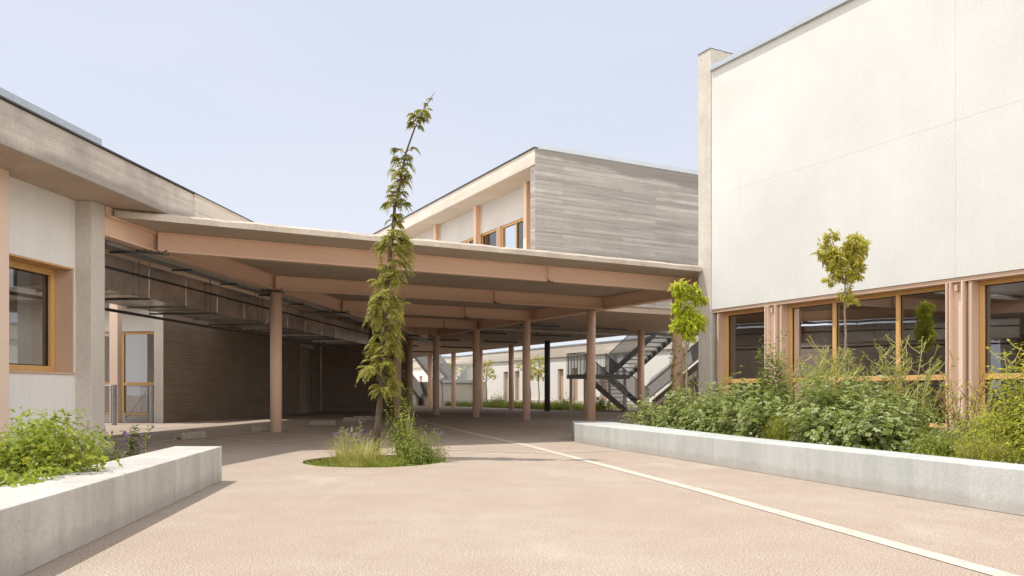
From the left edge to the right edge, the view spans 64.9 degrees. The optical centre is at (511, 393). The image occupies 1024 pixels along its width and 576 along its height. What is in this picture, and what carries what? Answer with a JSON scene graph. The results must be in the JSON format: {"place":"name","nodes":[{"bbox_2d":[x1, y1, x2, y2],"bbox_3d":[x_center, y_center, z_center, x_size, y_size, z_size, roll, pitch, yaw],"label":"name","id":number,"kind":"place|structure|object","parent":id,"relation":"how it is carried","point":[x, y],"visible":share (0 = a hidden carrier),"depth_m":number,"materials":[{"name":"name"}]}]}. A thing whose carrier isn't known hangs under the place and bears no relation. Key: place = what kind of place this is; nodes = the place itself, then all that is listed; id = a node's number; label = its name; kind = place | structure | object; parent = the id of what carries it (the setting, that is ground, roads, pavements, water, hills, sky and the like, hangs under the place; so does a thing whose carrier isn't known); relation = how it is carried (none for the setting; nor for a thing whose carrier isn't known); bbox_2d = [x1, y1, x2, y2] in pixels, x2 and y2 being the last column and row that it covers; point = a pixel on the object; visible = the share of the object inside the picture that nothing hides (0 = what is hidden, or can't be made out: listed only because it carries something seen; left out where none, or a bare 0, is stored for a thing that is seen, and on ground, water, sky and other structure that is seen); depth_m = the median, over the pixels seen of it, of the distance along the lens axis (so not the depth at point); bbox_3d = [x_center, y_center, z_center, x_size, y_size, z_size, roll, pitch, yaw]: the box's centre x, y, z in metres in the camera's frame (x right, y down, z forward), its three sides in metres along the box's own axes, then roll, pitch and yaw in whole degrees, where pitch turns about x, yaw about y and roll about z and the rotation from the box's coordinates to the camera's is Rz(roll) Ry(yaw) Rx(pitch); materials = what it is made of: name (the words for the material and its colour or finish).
{"place":"outdoors","nodes":[
{"label":"outdoors","id":0,"kind":"place"},
{"bbox_2d":[0,0,835,359],"label":"sky","id":1,"kind":"structure","parent":0,"point":[274,112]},
{"bbox_2d":[21,405,1023,575],"bbox_3d":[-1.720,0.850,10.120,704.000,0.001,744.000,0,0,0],"label":"ground","id":2,"kind":"structure","parent":0,"point":[260,509],"depth_m":5.46,"materials":[{"name":"beige concrete"}]},
{"bbox_2d":[0,446,221,575],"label":"wall","id":3,"kind":"structure","parent":2,"relation":"on","point":[46,521],"depth_m":4.66,"materials":[{"name":"concrete"}]},
{"bbox_2d":[105,437,139,445],"bbox_3d":[-6.450,0.783,13.100,0.680,0.134,0.220,0,0,-8],"label":"concrete foot","id":4,"kind":"object","parent":2,"relation":"on","point":[119,441],"visible":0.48,"depth_m":13.02},
{"bbox_2d":[105,385,153,424],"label":"gate","id":5,"kind":"structure","parent":2,"relation":"on","point":[113,403],"depth_m":22.92,"materials":[{"name":"metal"}]},
{"bbox_2d":[173,431,205,439],"bbox_3d":[-6.000,0.783,15.000,0.220,0.134,0.680,0,0,15],"label":"concrete foot","id":6,"kind":"object","parent":2,"relation":"on","point":[189,435],"visible":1,"depth_m":14.83},
{"bbox_2d":[0,87,406,453],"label":"school building","id":7,"kind":"structure","parent":2,"relation":"on","point":[68,343],"depth_m":11.24,"materials":[{"name":"concrete"}]},
{"bbox_2d":[9,260,54,371],"bbox_3d":[-6.482,-0.983,9.406,0.100,1.406,3.295,0,0,6],"label":"window","id":8,"kind":"structure","parent":7,"relation":"in","point":[49,274],"depth_m":10.96,"materials":[{"name":"orange wood"}]},
{"bbox_2d":[42,275,43,364],"bbox_3d":[-8.456,-0.825,11.487,3.960,2.146,0.080,0,0,6],"label":"window","id":9,"kind":"structure","parent":7,"relation":"in","point":[42,275],"depth_m":11.25,"materials":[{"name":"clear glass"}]},
{"bbox_2d":[105,332,153,414],"bbox_3d":[-11.941,-0.580,23.839,3.660,2.450,0.080,0,0,6],"label":"glazed door","id":10,"kind":"structure","parent":7,"relation":"in","point":[124,383],"depth_m":23.75,"materials":[{"name":"orange wood"}]},
{"bbox_2d":[13,253,368,344],"bbox_3d":[-5.954,-2.070,18.926,1.240,1.140,14.600,0,0,6],"label":"ventilation duct","id":11,"kind":"object","parent":7,"relation":"hanging from","point":[132,285],"visible":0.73,"depth_m":15.33,"materials":[{"name":"grey metal"}]},
{"bbox_2d":[9,291,393,358],"bbox_3d":[-6.122,-1.480,24.223,0.060,0.052,25.100,0,0,6],"label":"service pipe","id":12,"kind":"object","parent":7,"relation":"attached to","point":[120,311],"visible":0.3,"depth_m":16.92,"materials":[{"name":"grey metal"}]},
{"bbox_2d":[300,348,308,412],"bbox_3d":[-8.877,-0.530,34.165,0.100,2.720,1.488,0,0,6],"label":"door","id":13,"kind":"structure","parent":7,"relation":"in","point":[304,353],"depth_m":34.34,"materials":[{"name":"wood"}]},
{"bbox_2d":[114,419,397,446],"bbox_3d":[-5.083,0.844,19.375,0.380,0.001,13.576,0,0,11],"label":"painted line","id":14,"kind":"object","parent":2,"relation":"on","point":[249,432],"visible":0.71,"depth_m":16.81,"materials":[{"name":"white paint"}]},
{"bbox_2d":[251,425,284,431],"bbox_3d":[-5.420,0.783,17.900,0.680,0.134,0.220,0,0,-4],"label":"concrete foot","id":15,"kind":"object","parent":2,"relation":"on","point":[261,428],"visible":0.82,"depth_m":17.79},
{"bbox_2d":[309,420,335,424],"bbox_3d":[-5.000,0.783,21.300,0.680,0.134,0.220,0,0,-6],"label":"concrete foot","id":16,"kind":"object","parent":2,"relation":"on","point":[322,422],"visible":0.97,"depth_m":21.20},
{"bbox_2d":[343,417,365,421],"bbox_3d":[-4.650,0.783,23.800,0.680,0.134,0.220,0,0,-12],"label":"concrete foot","id":17,"kind":"object","parent":2,"relation":"on","point":[352,419],"visible":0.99,"depth_m":23.71},
{"bbox_2d":[354,416,374,419],"bbox_3d":[-4.600,0.783,25.200,0.680,0.134,0.220,0,0,20],"label":"concrete foot","id":18,"kind":"object","parent":2,"relation":"on","point":[370,417],"visible":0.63,"depth_m":25.04},
{"bbox_2d":[303,455,444,465],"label":"tree pit soil","id":19,"kind":"object","parent":2,"relation":"in","point":[335,457],"visible":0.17,"depth_m":10.49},
{"bbox_2d":[327,458,373,467],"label":"grass tuft","id":20,"kind":"object","parent":19,"relation":"on","point":[355,464],"visible":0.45,"depth_m":9.44,"materials":[{"name":"plant"}]},
{"bbox_2d":[333,419,372,458],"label":"flowering herb","id":21,"kind":"object","parent":19,"relation":"on","point":[351,434],"visible":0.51,"depth_m":10.29,"materials":[{"name":"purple plant"}]},
{"bbox_2d":[319,435,399,467],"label":"grass tuft","id":22,"kind":"object","parent":19,"relation":"on","point":[358,455],"visible":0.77,"depth_m":9.71,"materials":[{"name":"plant"}]},
{"bbox_2d":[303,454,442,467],"bbox_3d":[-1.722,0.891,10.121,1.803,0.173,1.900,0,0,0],"label":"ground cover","id":23,"kind":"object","parent":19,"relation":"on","point":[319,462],"visible":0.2,"depth_m":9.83,"materials":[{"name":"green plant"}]},
{"bbox_2d":[357,454,408,467],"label":"grass tuft","id":24,"kind":"object","parent":19,"relation":"on","point":[383,464],"visible":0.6,"depth_m":9.41,"materials":[{"name":"green plant"}]},
{"bbox_2d":[355,92,434,459],"bbox_3d":[-1.507,-1.469,10.476,1.034,4.765,0.694,0,0,0],"label":"feathery tree","id":25,"kind":"object","parent":19,"relation":"on","point":[387,277],"visible":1,"depth_m":10.41,"materials":[{"name":"green plant"}]},
{"bbox_2d":[379,371,426,461],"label":"shrub","id":26,"kind":"object","parent":19,"relation":"on","point":[408,428],"visible":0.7,"depth_m":10.20,"materials":[{"name":"green plant"}]},
{"bbox_2d":[394,427,451,465],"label":"shrub","id":27,"kind":"object","parent":19,"relation":"on","point":[412,457],"visible":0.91,"depth_m":9.87,"materials":[{"name":"green plant"}]},
{"bbox_2d":[421,427,453,464],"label":"flowering herb","id":28,"kind":"object","parent":19,"relation":"on","point":[440,457],"visible":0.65,"depth_m":9.95,"materials":[{"name":"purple plant"}]},
{"bbox_2d":[206,437,543,452],"bbox_3d":[-2.804,0.845,13.268,7.658,0.001,0.419,0,0,32],"label":"painted line","id":29,"kind":"object","parent":2,"relation":"on","point":[371,446],"visible":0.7,"depth_m":13.23,"materials":[{"name":"white paint"}]},
{"bbox_2d":[105,206,701,432],"bbox_3d":[-4.633,-0.897,22.216,12.422,3.494,18.094,0,0,-28],"label":"canopy","id":30,"kind":"object","parent":2,"relation":"on","point":[451,288],"visible":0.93,"depth_m":16.92,"materials":[{"name":"wood"}]},
{"bbox_2d":[105,241,440,345],"bbox_3d":[-4.672,-2.160,24.095,0.370,0.080,25.050,0,0,6],"label":"cable tray","id":31,"kind":"object","parent":30,"relation":"attached to","point":[128,251],"visible":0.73,"depth_m":15.21,"materials":[{"name":"metal"}]},
{"bbox_2d":[668,340,685,420],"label":"climbing plant","id":32,"kind":"object","parent":30,"relation":"attached to","point":[671,377],"visible":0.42,"depth_m":18.69,"materials":[{"name":"green plant"}]},
{"bbox_2d":[413,355,472,405],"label":"outdoor stair","id":33,"kind":"object","parent":2,"relation":"on","point":[466,376],"visible":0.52,"depth_m":55.40,"materials":[{"name":"grey metal"}]},
{"bbox_2d":[413,381,485,405],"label":"garden wall","id":34,"kind":"structure","parent":2,"relation":"on","point":[464,391],"depth_m":54.38,"materials":[{"name":"concrete"}]},
{"bbox_2d":[373,144,697,310],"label":"school building","id":35,"kind":"structure","parent":2,"relation":"on","point":[543,197],"depth_m":24.88,"materials":[{"name":"wood"}]},
{"bbox_2d":[461,235,481,243],"bbox_3d":[-1.551,-4.635,29.252,0.080,1.864,1.940,0,0,-28],"label":"window","id":36,"kind":"structure","parent":35,"relation":"in","point":[467,241],"depth_m":29.18,"materials":[{"name":"orange wood"}]},
{"bbox_2d":[482,229,495,244],"bbox_3d":[-0.742,-4.635,27.746,0.080,1.864,1.237,0,0,-28],"label":"window","id":37,"kind":"structure","parent":35,"relation":"in","point":[490,232],"depth_m":27.93,"materials":[{"name":"orange wood"}]},
{"bbox_2d":[502,218,522,247],"bbox_3d":[0.154,-4.635,26.081,0.080,1.864,1.940,0,0,-28],"label":"window","id":38,"kind":"structure","parent":35,"relation":"in","point":[510,232],"depth_m":26.41,"materials":[{"name":"clear glass"}]},
{"bbox_2d":[401,307,696,413],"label":"covered walkway","id":39,"kind":"structure","parent":2,"relation":"on","point":[640,321],"depth_m":34.55,"materials":[{"name":"brown wood"}]},
{"bbox_2d":[413,350,432,352],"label":"ceiling light","id":40,"kind":"object","parent":39,"relation":"hanging from","point":[431,351],"visible":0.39,"depth_m":46.13,"materials":[{"name":"grey metal"}]},
{"bbox_2d":[425,338,459,340],"bbox_3d":[-3.142,-2.395,35.788,1.800,0.151,0.080,0,0,-28],"label":"ceiling light","id":41,"kind":"object","parent":39,"relation":"hanging from","point":[444,339],"visible":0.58,"depth_m":35.87,"materials":[{"name":"grey metal"}]},
{"bbox_2d":[440,346,472,348],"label":"ceiling light","id":42,"kind":"object","parent":39,"relation":"hanging from","point":[468,347],"visible":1,"depth_m":41.51,"materials":[{"name":"grey metal"}]},
{"bbox_2d":[465,331,506,334],"bbox_3d":[-1.009,-2.395,31.826,1.800,0.151,0.080,0,0,-28],"label":"ceiling light","id":43,"kind":"object","parent":39,"relation":"hanging from","point":[492,333],"visible":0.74,"depth_m":31.88,"materials":[{"name":"grey metal"}]},
{"bbox_2d":[483,339,518,342],"bbox_3d":[-0.501,-2.395,37.210,1.800,0.151,0.080,0,0,-28],"label":"ceiling light","id":44,"kind":"object","parent":39,"relation":"hanging from","point":[501,341],"visible":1,"depth_m":37.17,"materials":[{"name":"grey metal"}]},
{"bbox_2d":[515,324,559,327],"bbox_3d":[0.888,-2.395,28.304,1.800,0.151,0.080,0,0,-28],"label":"ceiling light","id":45,"kind":"object","parent":39,"relation":"hanging from","point":[546,326],"visible":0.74,"depth_m":28.39,"materials":[{"name":"grey metal"}]},
{"bbox_2d":[532,334,570,337],"bbox_3d":[1.633,-2.395,33.248,1.800,0.151,0.080,0,0,-28],"label":"ceiling light","id":46,"kind":"object","parent":39,"relation":"hanging from","point":[542,335],"visible":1,"depth_m":33.20,"materials":[{"name":"grey metal"}]},
{"bbox_2d":[484,327,649,336],"bbox_3d":[2.203,-2.390,31.028,7.700,0.160,0.150,0,0,-28],"label":"cable tray","id":47,"kind":"object","parent":39,"relation":"hanging from","point":[550,331],"visible":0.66,"depth_m":30.77,"materials":[{"name":"metal"}]},
{"bbox_2d":[596,327,627,330],"bbox_3d":[3.529,-2.395,29.726,1.800,0.151,0.080,0,0,-28],"label":"ceiling light","id":48,"kind":"object","parent":39,"relation":"hanging from","point":[614,329],"visible":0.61,"depth_m":29.79,"materials":[{"name":"grey metal"}]},
{"bbox_2d":[557,450,621,452],"bbox_3d":[1.185,0.845,11.675,1.257,0.001,0.070,0,0,-26],"label":"painted line","id":49,"kind":"object","parent":2,"relation":"on","point":[589,451],"visible":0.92,"depth_m":11.65,"materials":[{"name":"white paint"}]},
{"bbox_2d":[567,331,697,412],"bbox_3d":[5.822,-1.363,36.816,3.840,4.707,7.312,0,0,-28],"label":"outdoor stair","id":50,"kind":"object","parent":2,"relation":"on","point":[612,370],"visible":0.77,"depth_m":37.29,"materials":[{"name":"grey metal"}]},
{"bbox_2d":[410,418,1019,575],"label":"painted line","id":51,"kind":"object","parent":2,"relation":"on","point":[952,560],"visible":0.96,"depth_m":5.22,"materials":[{"name":"white paint"}]},
{"bbox_2d":[572,421,1023,515],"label":"wall","id":52,"kind":"structure","parent":2,"relation":"on","point":[989,485],"depth_m":7.41,"materials":[{"name":"grey concrete"}]},
{"bbox_2d":[445,398,637,409],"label":"grass","id":53,"kind":"structure","parent":0,"point":[553,406],"depth_m":44.52,"materials":[{"name":"green plant"}]},
{"bbox_2d":[413,336,697,406],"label":"school building","id":54,"kind":"structure","parent":0,"point":[559,380],"depth_m":55.42,"materials":[{"name":"paint"}]},
{"bbox_2d":[506,372,507,399],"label":"door","id":55,"kind":"structure","parent":54,"relation":"in","point":[506,372],"depth_m":62.31,"materials":[{"name":"brown wood"}]},
{"bbox_2d":[517,371,518,399],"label":"door","id":56,"kind":"structure","parent":54,"relation":"in","point":[517,371],"depth_m":60.68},
{"bbox_2d":[560,369,562,399],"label":"door","id":57,"kind":"structure","parent":54,"relation":"in","point":[561,370],"depth_m":55.28,"materials":[{"name":"brown wood"}]},
{"bbox_2d":[574,379,577,400],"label":"door","id":58,"kind":"structure","parent":54,"relation":"in","point":[575,380],"depth_m":53.62,"materials":[{"name":"beige wood"}]},
{"bbox_2d":[603,379,606,400],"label":"door","id":59,"kind":"structure","parent":54,"relation":"in","point":[604,397],"depth_m":50.67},
{"bbox_2d":[463,406,663,413],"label":"courtyard soil","id":60,"kind":"structure","parent":0,"point":[618,410],"depth_m":39.08,"materials":[{"name":"brown soil"}]},
{"bbox_2d":[483,359,496,401],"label":"sapling","id":61,"kind":"object","parent":60,"relation":"on","point":[485,364],"visible":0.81,"depth_m":54.22,"materials":[{"name":"green plant"}]},
{"bbox_2d":[487,391,502,404],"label":"shrub","id":62,"kind":"object","parent":60,"relation":"on","point":[501,401],"visible":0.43,"depth_m":50.71,"materials":[{"name":"green plant"}]},
{"bbox_2d":[497,392,508,402],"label":"shrub","id":63,"kind":"object","parent":60,"relation":"on","point":[503,398],"visible":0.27,"depth_m":55.99,"materials":[{"name":"green plant"}]},
{"bbox_2d":[514,360,536,401],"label":"sapling","id":64,"kind":"object","parent":60,"relation":"on","point":[519,365],"visible":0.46,"depth_m":50.59,"materials":[{"name":"green plant"}]},
{"bbox_2d":[530,354,543,402],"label":"sapling","id":65,"kind":"object","parent":60,"relation":"on","point":[540,372],"visible":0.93,"depth_m":48.01,"materials":[{"name":"green plant"}]},
{"bbox_2d":[551,392,575,404],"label":"shrub","id":66,"kind":"object","parent":60,"relation":"on","point":[564,401],"visible":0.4,"depth_m":43.56,"materials":[{"name":"green plant"}]},
{"bbox_2d":[596,397,615,409],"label":"shrub","id":67,"kind":"object","parent":60,"relation":"on","point":[600,405],"visible":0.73,"depth_m":39.39,"materials":[{"name":"green plant"}]},
{"bbox_2d":[665,424,1023,463],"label":"planter soil","id":68,"kind":"structure","parent":0,"point":[1021,462],"depth_m":7.08,"materials":[{"name":"brown soil"}]},
{"bbox_2d":[618,391,678,426],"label":"mallow plant","id":69,"kind":"object","parent":68,"relation":"on","point":[641,415],"visible":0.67,"depth_m":13.92,"materials":[{"name":"green plant"}]},
{"bbox_2d":[651,382,718,429],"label":"mallow plant","id":70,"kind":"object","parent":68,"relation":"on","point":[669,419],"visible":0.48,"depth_m":12.66,"materials":[{"name":"green plant"}]},
{"bbox_2d":[667,278,709,419],"bbox_3d":[2.872,-0.555,13.009,0.728,2.609,0.496,0,0,0],"label":"young tree","id":71,"kind":"object","parent":68,"relation":"on","point":[687,321],"visible":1,"depth_m":12.95,"materials":[{"name":"green plant"}]},
{"bbox_2d":[687,375,738,402],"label":"flower stalks","id":72,"kind":"object","parent":68,"relation":"on","point":[706,391],"visible":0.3,"depth_m":12.60,"materials":[{"name":"green plant"}]},
{"bbox_2d":[670,378,759,433],"bbox_3d":[3.054,0.222,11.920,1.453,0.888,1.200,0,0,0],"label":"mallow plant","id":73,"kind":"object","parent":68,"relation":"on","point":[711,405],"visible":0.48,"depth_m":11.82,"materials":[{"name":"green plant"}]},
{"bbox_2d":[693,365,786,436],"bbox_3d":[3.260,0.137,11.231,1.142,1.056,1.206,0,0,-40],"label":"mallow plant","id":74,"kind":"object","parent":68,"relation":"on","point":[723,420],"visible":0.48,"depth_m":11.11,"materials":[{"name":"green plant"}]},
{"bbox_2d":[731,384,794,438],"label":"mallow plant","id":75,"kind":"object","parent":68,"relation":"on","point":[749,428],"visible":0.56,"depth_m":10.21,"materials":[{"name":"green plant"}]},
{"bbox_2d":[746,326,806,434],"bbox_3d":[3.572,-0.124,10.944,0.804,1.571,0.896,0,0,-22],"label":"shrub","id":76,"kind":"object","parent":68,"relation":"on","point":[778,388],"visible":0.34,"depth_m":10.96,"materials":[{"name":"green plant"}]},
{"bbox_2d":[762,412,796,441],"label":"grass tuft","id":77,"kind":"object","parent":68,"relation":"on","point":[782,427],"visible":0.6,"depth_m":9.76,"materials":[{"name":"green plant"}]},
{"bbox_2d":[769,336,845,412],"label":"flower stalks","id":78,"kind":"object","parent":68,"relation":"on","point":[823,371],"visible":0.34,"depth_m":10.60,"materials":[{"name":"green plant"}]},
{"bbox_2d":[774,362,882,447],"bbox_3d":[3.558,0.161,9.092,1.188,1.016,1.307,0,0,0],"label":"mallow plant","id":79,"kind":"object","parent":68,"relation":"on","point":[828,420],"visible":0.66,"depth_m":8.96,"materials":[{"name":"green plant"}]},
{"bbox_2d":[804,368,868,408],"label":"flower stalks","id":80,"kind":"object","parent":68,"relation":"on","point":[830,379],"visible":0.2,"depth_m":9.33,"materials":[{"name":"green plant"}]},
{"bbox_2d":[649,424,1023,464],"bbox_3d":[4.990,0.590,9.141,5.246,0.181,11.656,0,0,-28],"label":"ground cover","id":81,"kind":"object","parent":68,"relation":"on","point":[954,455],"visible":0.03,"depth_m":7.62,"materials":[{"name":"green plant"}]},
{"bbox_2d":[779,369,895,444],"bbox_3d":[3.909,0.187,9.518,1.378,0.962,1.102,0,0,0],"label":"mallow plant","id":82,"kind":"object","parent":68,"relation":"on","point":[837,391],"visible":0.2,"depth_m":9.31,"materials":[{"name":"green plant"}]},
{"bbox_2d":[808,228,872,390],"bbox_3d":[4.518,-0.796,11.029,0.869,2.913,0.459,0,0,0],"label":"young tree","id":83,"kind":"object","parent":68,"relation":"on","point":[854,249],"visible":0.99,"depth_m":10.96,"materials":[{"name":"green plant"}]},
{"bbox_2d":[797,344,885,393],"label":"flower stalks","id":84,"kind":"object","parent":68,"relation":"on","point":[836,364],"visible":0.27,"depth_m":9.82,"materials":[{"name":"green plant"}]},
{"bbox_2d":[821,386,927,452],"bbox_3d":[3.831,0.295,8.309,1.122,0.747,1.185,0,0,0],"label":"mallow plant","id":85,"kind":"object","parent":68,"relation":"on","point":[866,427],"visible":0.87,"depth_m":8.13,"materials":[{"name":"green plant"}]},
{"bbox_2d":[839,338,917,418],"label":"flower stalks","id":86,"kind":"object","parent":68,"relation":"on","point":[883,379],"visible":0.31,"depth_m":9.33,"materials":[{"name":"green plant"}]},
{"bbox_2d":[855,390,943,445],"bbox_3d":[4.086,0.318,8.568,0.861,0.706,0.990,0,0,-31],"label":"mallow plant","id":87,"kind":"object","parent":68,"relation":"on","point":[930,413],"visible":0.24,"depth_m":8.45,"materials":[{"name":"green plant"}]},
{"bbox_2d":[874,334,959,429],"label":"flower stalks","id":88,"kind":"object","parent":68,"relation":"on","point":[923,399],"visible":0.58,"depth_m":8.79,"materials":[{"name":"green plant"}]},
{"bbox_2d":[899,425,969,457],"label":"grass tuft","id":89,"kind":"object","parent":68,"relation":"on","point":[927,448],"visible":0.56,"depth_m":7.51,"materials":[{"name":"green plant"}]},
{"bbox_2d":[909,411,990,455],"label":"flowering herb","id":90,"kind":"object","parent":68,"relation":"on","point":[950,428],"visible":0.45,"depth_m":7.64,"materials":[{"name":"green plant"}]},
{"bbox_2d":[931,365,995,437],"bbox_3d":[4.412,0.197,7.880,0.566,0.946,0.542,0,0,35],"label":"dry weed","id":91,"kind":"object","parent":68,"relation":"on","point":[944,398],"visible":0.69,"depth_m":7.87,"materials":[{"name":"green plant"}]},
{"bbox_2d":[946,366,998,442],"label":"flower stalks","id":92,"kind":"object","parent":68,"relation":"on","point":[972,393],"visible":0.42,"depth_m":8.02,"materials":[{"name":"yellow plant"}]},
{"bbox_2d":[942,422,1022,462],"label":"grass tuft","id":93,"kind":"object","parent":68,"relation":"on","point":[967,451],"visible":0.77,"depth_m":6.96,"materials":[{"name":"plant"}]},
{"bbox_2d":[943,342,1023,459],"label":"flowering shrub","id":94,"kind":"object","parent":68,"relation":"on","point":[1007,427],"visible":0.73,"depth_m":7.29,"materials":[{"name":"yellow plant"}]},
{"bbox_2d":[986,339,1023,451],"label":"flower stalks","id":95,"kind":"object","parent":68,"relation":"on","point":[1022,371],"visible":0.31,"depth_m":7.50,"materials":[{"name":"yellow plant"}]},
{"bbox_2d":[994,399,1023,463],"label":"flowering shrub","id":96,"kind":"object","parent":68,"relation":"on","point":[1016,441],"visible":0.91,"depth_m":6.66,"materials":[{"name":"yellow plant"}]},
{"bbox_2d":[697,0,1023,434],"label":"school building","id":97,"kind":"structure","parent":0,"point":[892,131],"depth_m":13.18,"materials":[{"name":"paint"}]},
{"bbox_2d":[725,308,763,418],"bbox_3d":[4.686,-0.553,15.902,0.090,2.167,1.240,0,0,-28],"label":"window","id":98,"kind":"structure","parent":97,"relation":"in","point":[742,336],"depth_m":16.02,"materials":[{"name":"clear glass"}]},
{"bbox_2d":[789,286,944,427],"bbox_3d":[5.933,-0.553,13.587,0.090,2.167,3.180,0,0,-28],"label":"window","id":99,"kind":"structure","parent":97,"relation":"in","point":[917,313],"depth_m":13.34,"materials":[{"name":"clear glass"}]},
{"bbox_2d":[980,276,1023,429],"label":"window","id":100,"kind":"structure","parent":97,"relation":"in","point":[1001,300],"depth_m":11.56,"materials":[{"name":"clear glass"}]},
{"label":"planter soil","id":101,"kind":"structure","parent":0,"visible":0},
{"bbox_2d":[0,462,64,486],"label":"shrub","id":102,"kind":"object","parent":101,"relation":"on","point":[23,480],"visible":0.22,"depth_m":4.64,"materials":[{"name":"green plant"}]},
{"bbox_2d":[0,403,121,478],"bbox_3d":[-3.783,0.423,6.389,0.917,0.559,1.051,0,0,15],"label":"shrub","id":103,"kind":"object","parent":101,"relation":"on","point":[83,431],"visible":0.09,"depth_m":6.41,"materials":[{"name":"green plant"}]},
{"bbox_2d":[82,423,115,453],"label":"flower stalks","id":104,"kind":"object","parent":101,"relation":"on","point":[99,437],"visible":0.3,"depth_m":7.89,"materials":[{"name":"green plant"}]},
{"bbox_2d":[74,430,136,463],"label":"shrub","id":105,"kind":"object","parent":101,"relation":"on","point":[109,455],"visible":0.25,"depth_m":6.97,"materials":[{"name":"green plant"}]},
{"bbox_2d":[122,424,155,455],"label":"flower stalks","id":106,"kind":"object","parent":101,"relation":"on","point":[133,448],"visible":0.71,"depth_m":7.78,"materials":[{"name":"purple plant"}]}
]}

